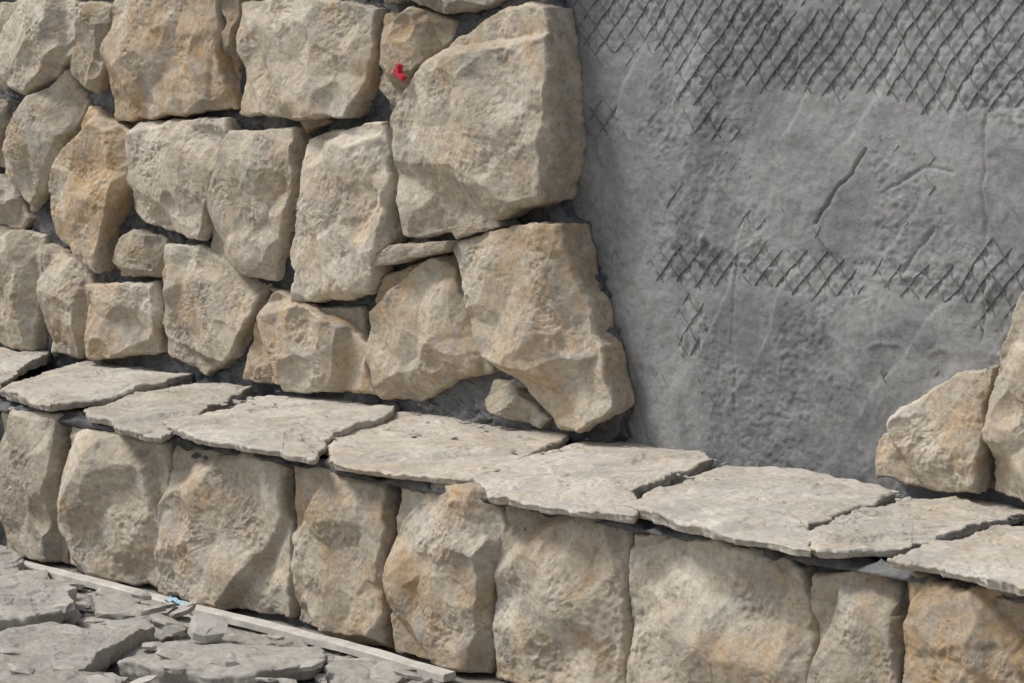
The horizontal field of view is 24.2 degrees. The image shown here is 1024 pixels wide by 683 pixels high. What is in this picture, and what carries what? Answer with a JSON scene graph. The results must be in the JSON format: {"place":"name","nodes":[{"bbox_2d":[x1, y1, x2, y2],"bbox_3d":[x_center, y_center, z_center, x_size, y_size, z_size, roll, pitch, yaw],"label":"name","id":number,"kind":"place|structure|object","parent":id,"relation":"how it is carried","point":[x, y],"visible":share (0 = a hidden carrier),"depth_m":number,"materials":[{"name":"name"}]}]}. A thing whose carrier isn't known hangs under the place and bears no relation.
{"place":"outdoors","nodes":[
{"label":"outdoors","id":0,"kind":"place"},
{"bbox_2d":[22,557,511,682],"bbox_3d":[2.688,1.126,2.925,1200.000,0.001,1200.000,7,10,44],"label":"ground","id":1,"kind":"structure","parent":0,"point":[466,677],"depth_m":6.05,"materials":[{"name":"grey stone"}]},
{"bbox_2d":[0,407,85,563],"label":"stone","id":2,"kind":"object","parent":1,"relation":"on","point":[35,447],"visible":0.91,"depth_m":6.78,"materials":[{"name":"stone"}]},
{"bbox_2d":[57,427,175,587],"bbox_3d":[-1.076,0.454,6.579,0.471,0.423,0.208,7,10,44],"label":"stone","id":3,"kind":"object","parent":1,"relation":"on","point":[113,486],"visible":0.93,"depth_m":6.51,"materials":[{"name":"stone"}]},
{"bbox_2d":[164,596,184,604],"bbox_3d":[-0.870,0.678,6.213,0.080,0.021,0.030,7,10,44],"label":"blue plastic scrap","id":4,"kind":"object","parent":1,"relation":"on","point":[174,600],"visible":0.8,"depth_m":6.22,"materials":[{"name":"blue plastic"}]},
{"bbox_2d":[154,445,300,617],"bbox_3d":[-0.721,0.484,6.266,0.513,0.432,0.190,7,10,44],"label":"stone","id":5,"kind":"object","parent":1,"relation":"on","point":[227,524],"visible":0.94,"depth_m":6.20,"materials":[{"name":"stone"}]},
{"bbox_2d":[24,561,455,682],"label":"timber batten","id":6,"kind":"object","parent":1,"relation":"on","point":[439,674],"visible":0.79,"depth_m":5.98,"materials":[{"name":"beige wood"}]},
{"bbox_2d":[290,457,400,648],"bbox_3d":[-0.403,0.530,5.950,0.386,0.437,0.183,7,10,44],"label":"stone","id":7,"kind":"object","parent":1,"relation":"on","point":[344,535],"visible":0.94,"depth_m":5.87,"materials":[{"name":"stone"}]},
{"bbox_2d":[382,482,508,673],"bbox_3d":[-0.131,0.545,5.683,0.377,0.455,0.178,7,10,44],"label":"stone","id":8,"kind":"object","parent":1,"relation":"on","point":[439,583],"visible":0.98,"depth_m":5.60,"materials":[{"name":"stone"}]},
{"bbox_2d":[0,369,909,675],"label":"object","id":9,"kind":"object","parent":1,"relation":"on","point":[198,455],"visible":0.06,"depth_m":6.19,"materials":[{"name":"grey concrete"}]},
{"bbox_2d":[0,99,11,167],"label":"stone","id":10,"kind":"object","parent":9,"relation":"on","point":[5,114],"visible":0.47,"depth_m":7.74,"materials":[{"name":"stone"}]},
{"bbox_2d":[0,347,51,389],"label":"capping slab","id":11,"kind":"structure","parent":9,"relation":"on","point":[14,364],"depth_m":7.56,"materials":[{"name":"stone"}]},
{"bbox_2d":[0,225,50,350],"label":"stone","id":12,"kind":"object","parent":11,"relation":"on","point":[23,326],"visible":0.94,"depth_m":7.69,"materials":[{"name":"stone"}]},
{"bbox_2d":[0,173,35,229],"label":"stone","id":13,"kind":"object","parent":12,"relation":"on","point":[16,211],"visible":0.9,"depth_m":7.72,"materials":[{"name":"stone"}]},
{"bbox_2d":[2,69,92,211],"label":"stone","id":14,"kind":"object","parent":9,"relation":"on","point":[43,128],"visible":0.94,"depth_m":7.52,"materials":[{"name":"stone"}]},
{"bbox_2d":[0,0,86,95],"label":"stone","id":15,"kind":"object","parent":14,"relation":"on","point":[38,39],"visible":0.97,"depth_m":7.49,"materials":[{"name":"stone"}]},
{"bbox_2d":[48,106,134,272],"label":"stone","id":16,"kind":"object","parent":9,"relation":"on","point":[91,191],"visible":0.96,"depth_m":7.36,"materials":[{"name":"stone"}]},
{"bbox_2d":[100,0,242,121],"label":"stone","id":17,"kind":"object","parent":16,"relation":"on","point":[164,59],"visible":0.98,"depth_m":7.03,"materials":[{"name":"stone"}]},
{"bbox_2d":[220,0,247,85],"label":"stone","id":18,"kind":"object","parent":17,"relation":"on","point":[231,10],"visible":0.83,"depth_m":6.89,"materials":[{"name":"stone"}]},
{"bbox_2d":[70,1,113,93],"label":"stone","id":19,"kind":"object","parent":9,"relation":"on","point":[89,69],"visible":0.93,"depth_m":7.30,"materials":[{"name":"stone"}]},
{"bbox_2d":[0,360,192,410],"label":"capping slab","id":20,"kind":"structure","parent":9,"relation":"on","point":[86,383],"depth_m":6.97,"materials":[{"name":"stone"}]},
{"bbox_2d":[36,243,98,358],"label":"stone","id":21,"kind":"object","parent":20,"relation":"on","point":[66,277],"visible":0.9,"depth_m":7.53,"materials":[{"name":"stone"}]},
{"bbox_2d":[84,280,167,360],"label":"stone","id":22,"kind":"object","parent":20,"relation":"on","point":[124,319],"visible":0.94,"depth_m":7.30,"materials":[{"name":"stone"}]},
{"bbox_2d":[112,229,172,277],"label":"stone","id":23,"kind":"object","parent":22,"relation":"on","point":[138,252],"visible":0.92,"depth_m":7.23,"materials":[{"name":"stone"}]},
{"bbox_2d":[83,383,253,441],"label":"capping slab","id":24,"kind":"structure","parent":9,"relation":"on","point":[143,416],"depth_m":6.65,"materials":[{"name":"stone"}]},
{"bbox_2d":[162,243,273,375],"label":"stone","id":25,"kind":"object","parent":24,"relation":"on","point":[215,302],"visible":0.96,"depth_m":7.04,"materials":[{"name":"stone"}]},
{"bbox_2d":[125,116,242,240],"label":"stone","id":26,"kind":"object","parent":25,"relation":"on","point":[171,165],"visible":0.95,"depth_m":7.04,"materials":[{"name":"stone"}]},
{"bbox_2d":[206,126,311,280],"bbox_3d":[-0.731,-0.402,6.890,0.439,0.448,0.163,7,10,44],"label":"stone","id":27,"kind":"object","parent":25,"relation":"on","point":[252,195],"visible":0.96,"depth_m":6.81,"materials":[{"name":"stone"}]},
{"bbox_2d":[163,395,400,464],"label":"capping slab","id":28,"kind":"structure","parent":9,"relation":"on","point":[304,430],"depth_m":6.29,"materials":[{"name":"stone"}]},
{"bbox_2d":[242,290,376,394],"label":"stone","id":29,"kind":"object","parent":28,"relation":"on","point":[303,348],"visible":0.95,"depth_m":6.74,"materials":[{"name":"stone"}]},
{"bbox_2d":[268,287,370,336],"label":"stone","id":30,"kind":"object","parent":29,"relation":"on","point":[358,317],"visible":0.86,"depth_m":6.66,"materials":[{"name":"stone"}]},
{"bbox_2d":[290,121,407,302],"bbox_3d":[-0.455,-0.350,6.614,0.442,0.527,0.158,7,10,44],"label":"stone","id":31,"kind":"object","parent":29,"relation":"on","point":[348,228],"visible":0.99,"depth_m":6.53,"materials":[{"name":"stone"}]},
{"bbox_2d":[236,0,387,120],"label":"stone","id":32,"kind":"object","parent":9,"relation":"on","point":[309,59],"visible":0.98,"depth_m":6.58,"materials":[{"name":"stone"}]},
{"bbox_2d":[300,118,334,133],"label":"stone","id":33,"kind":"object","parent":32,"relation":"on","point":[310,126],"visible":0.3,"depth_m":6.67,"materials":[{"name":"stone"}]},
{"bbox_2d":[379,6,459,106],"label":"stone","id":34,"kind":"object","parent":9,"relation":"on","point":[413,38],"visible":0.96,"depth_m":6.30,"materials":[{"name":"stone"}]},
{"bbox_2d":[393,63,406,80],"bbox_3d":[-0.296,-0.713,6.302,0.014,0.038,0.058,-10,28,-26],"label":"red plastic clip","id":35,"kind":"object","parent":34,"relation":"attached to","point":[399,73],"visible":1,"depth_m":6.30,"materials":[{"name":"red plastic"}]},
{"bbox_2d":[384,0,506,13],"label":"stone","id":36,"kind":"object","parent":9,"relation":"on","point":[452,6],"visible":1,"depth_m":6.21,"materials":[{"name":"stone"}]},
{"bbox_2d":[325,411,569,484],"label":"capping slab","id":37,"kind":"structure","parent":9,"relation":"on","point":[437,455],"depth_m":5.96,"materials":[{"name":"stone"}]},
{"bbox_2d":[364,254,500,400],"bbox_3d":[-0.210,-0.033,6.443,0.476,0.417,0.165,7,10,44],"label":"stone","id":38,"kind":"object","parent":37,"relation":"on","point":[420,345],"visible":0.91,"depth_m":6.40,"materials":[{"name":"stone"}]},
{"bbox_2d":[369,240,458,266],"bbox_3d":[-0.260,-0.239,6.418,0.385,0.092,0.122,7,10,44],"label":"stone shim","id":39,"kind":"object","parent":38,"relation":"on","point":[397,254],"visible":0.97,"depth_m":6.37,"materials":[{"name":"stone"}]},
{"bbox_2d":[390,1,586,238],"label":"stone","id":40,"kind":"object","parent":39,"relation":"on","point":[487,119],"visible":1,"depth_m":6.07,"materials":[{"name":"stone"}]},
{"bbox_2d":[485,379,553,428],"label":"stone","id":41,"kind":"object","parent":37,"relation":"on","point":[507,399],"visible":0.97,"depth_m":6.19,"materials":[{"name":"stone"}]},
{"bbox_2d":[453,222,635,432],"bbox_3d":[0.055,-0.046,6.125,0.568,0.532,0.174,7,10,44],"label":"leaning stone","id":42,"kind":"object","parent":37,"relation":"on","point":[539,308],"visible":1,"depth_m":6.03,"materials":[{"name":"stone"}]},
{"bbox_2d":[448,219,520,238],"bbox_3d":[-0.069,-0.299,6.236,0.191,0.070,0.104,7,10,44],"label":"stone shim","id":43,"kind":"object","parent":42,"relation":"on","point":[471,229],"visible":0.9,"depth_m":6.20,"materials":[{"name":"stone"}]},
{"bbox_2d":[0,399,1023,603],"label":"bed joint mortar","id":44,"kind":"object","parent":9,"relation":"on","point":[880,567],"visible":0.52,"depth_m":5.26,"materials":[{"name":"grey concrete"}]},
{"bbox_2d":[472,440,713,523],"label":"capping slab","id":45,"kind":"structure","parent":9,"relation":"on","point":[607,481],"depth_m":5.56,"materials":[{"name":"stone"}]},
{"bbox_2d":[809,496,1023,558],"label":"capping slab","id":46,"kind":"structure","parent":9,"relation":"on","point":[894,529],"depth_m":4.98,"materials":[{"name":"stone"}]},
{"bbox_2d":[875,364,1000,493],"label":"stone","id":47,"kind":"object","parent":46,"relation":"on","point":[932,439],"visible":0.96,"depth_m":5.26,"materials":[{"name":"stone"}]},
{"bbox_2d":[981,291,1023,501],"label":"stone","id":48,"kind":"object","parent":46,"relation":"on","point":[1002,430],"visible":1,"depth_m":5.12,"materials":[{"name":"stone"}]},
{"bbox_3d":[1.222,0.438,4.635,0.297,0.040,0.614,7,10,44],"label":"capping slab","id":49,"kind":"object","parent":9,"relation":"on","visible":0},
{"bbox_2d":[887,525,1023,595],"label":"capping slab","id":50,"kind":"structure","parent":49,"relation":"on","point":[991,557],"depth_m":4.67,"materials":[{"name":"stone"}]},
{"bbox_2d":[0,382,1018,682],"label":"stone rubble","id":51,"kind":"object","parent":1,"relation":"on","point":[48,634],"visible":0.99,"depth_m":5.68,"materials":[{"name":"stone"}]},
{"bbox_2d":[492,506,634,682],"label":"stone","id":52,"kind":"object","parent":1,"relation":"on","point":[563,611],"visible":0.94,"depth_m":5.35,"materials":[{"name":"stone"}]},
{"bbox_2d":[626,533,819,682],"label":"stone","id":53,"kind":"object","parent":1,"relation":"on","point":[713,611],"visible":0.94,"depth_m":5.06,"materials":[{"name":"stone"}]},
{"bbox_2d":[623,465,899,556],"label":"capping slab","id":54,"kind":"structure","parent":53,"relation":"on","point":[786,510],"depth_m":5.20,"materials":[{"name":"stone"}]},
{"bbox_2d":[564,0,1023,525],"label":"render coat","id":55,"kind":"object","parent":1,"relation":"on","point":[837,171],"visible":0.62,"depth_m":5.63,"materials":[{"name":"grey concrete"}]},
{"bbox_2d":[571,0,1023,424],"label":"expanded metal lath","id":56,"kind":"object","parent":55,"relation":"attached to","point":[837,96],"visible":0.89,"depth_m":5.56,"materials":[{"name":"grey metal"}]},
{"bbox_2d":[807,561,907,682],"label":"stone","id":57,"kind":"object","parent":1,"relation":"on","point":[860,617],"visible":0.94,"depth_m":4.79,"materials":[{"name":"stone"}]},
{"bbox_2d":[902,572,1023,682],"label":"stone","id":58,"kind":"object","parent":1,"relation":"on","point":[953,632],"visible":0.94,"depth_m":4.59,"materials":[{"name":"stone"}]},
{"bbox_2d":[0,0,631,443],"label":"mortar bed","id":59,"kind":"object","parent":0,"point":[462,400],"visible":0.18,"depth_m":6.65,"materials":[{"name":"grey concrete"}]}
]}

